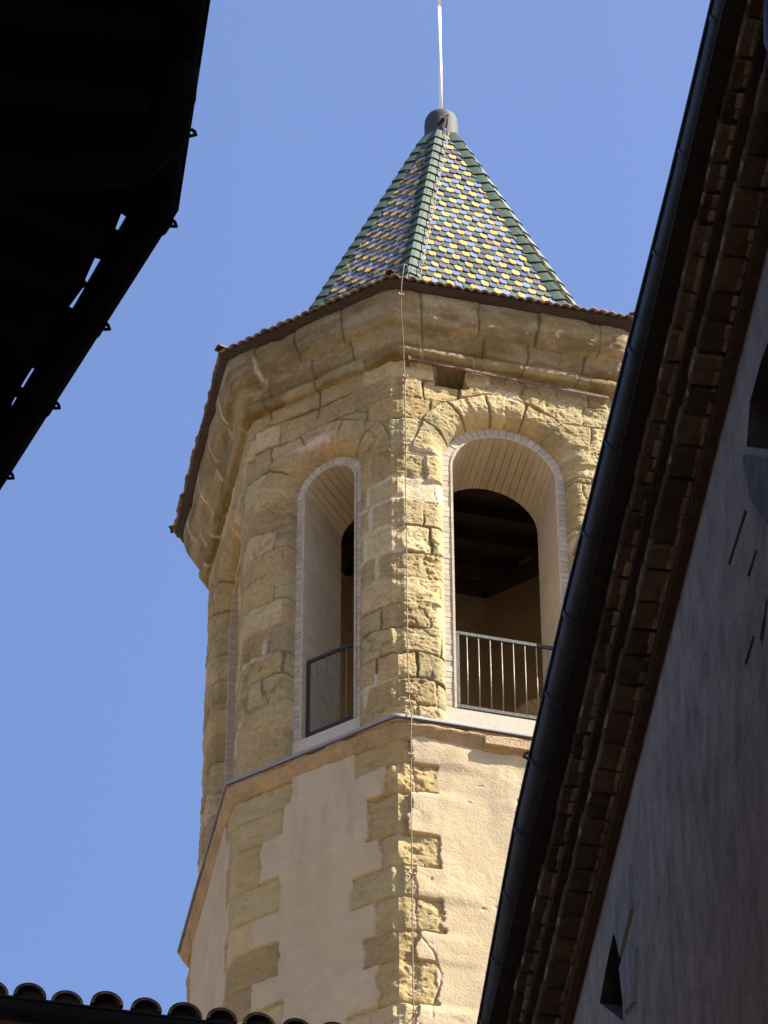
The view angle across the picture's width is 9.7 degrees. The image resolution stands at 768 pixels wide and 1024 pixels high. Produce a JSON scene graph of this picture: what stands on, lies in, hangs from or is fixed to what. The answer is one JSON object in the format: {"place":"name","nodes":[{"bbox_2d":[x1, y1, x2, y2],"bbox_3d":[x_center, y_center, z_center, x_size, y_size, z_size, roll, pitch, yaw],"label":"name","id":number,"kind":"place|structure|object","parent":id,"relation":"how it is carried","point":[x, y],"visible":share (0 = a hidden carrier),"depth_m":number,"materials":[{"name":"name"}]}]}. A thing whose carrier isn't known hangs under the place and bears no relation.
{"place":"outdoors","nodes":[
{"label":"outdoors","id":0,"kind":"place"},
{"bbox_2d":[0,0,210,489],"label":"overhanging house","id":1,"kind":"structure","parent":0,"point":[97,100],"depth_m":13.58,"materials":[{"name":"metal"}]},
{"bbox_2d":[0,982,340,1023],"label":"tiled house","id":2,"kind":"structure","parent":0,"point":[26,1003],"depth_m":20.82,"materials":[{"name":"tile"}]},
{"bbox_2d":[0,0,709,1014],"label":"sky","id":3,"kind":"structure","parent":0,"point":[306,113],"materials":[{"name":"blue"}]},
{"bbox_2d":[477,0,767,1023],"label":"street house","id":4,"kind":"structure","parent":0,"point":[635,884],"depth_m":13.74,"materials":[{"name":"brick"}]},
{"label":"ground","id":5,"kind":"structure","parent":0,"visible":0},
{"bbox_2d":[169,108,633,1023],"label":"church tower","id":6,"kind":"structure","parent":5,"relation":"on","point":[317,562],"depth_m":44.05,"materials":[{"name":"stone"}]},
{"bbox_2d":[398,114,448,1023],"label":"lightning cable","id":7,"kind":"object","parent":6,"relation":"attached to","point":[401,294],"visible":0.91,"depth_m":42.81,"materials":[{"name":"grey metal"}]},
{"bbox_2d":[437,0,442,108],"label":"lightning rod","id":8,"kind":"object","parent":6,"relation":"on","point":[440,57],"visible":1,"depth_m":52.49,"materials":[{"name":"metal"}]},
{"bbox_2d":[406,355,608,398],"bbox_3d":[1.228,-1.309,45.054,2.060,0.120,0.120,9,-47,-9],"label":"iron tie bar","id":9,"kind":"object","parent":6,"relation":"attached to","point":[410,358],"visible":1,"depth_m":45.01,"materials":[{"name":"brown metal"}]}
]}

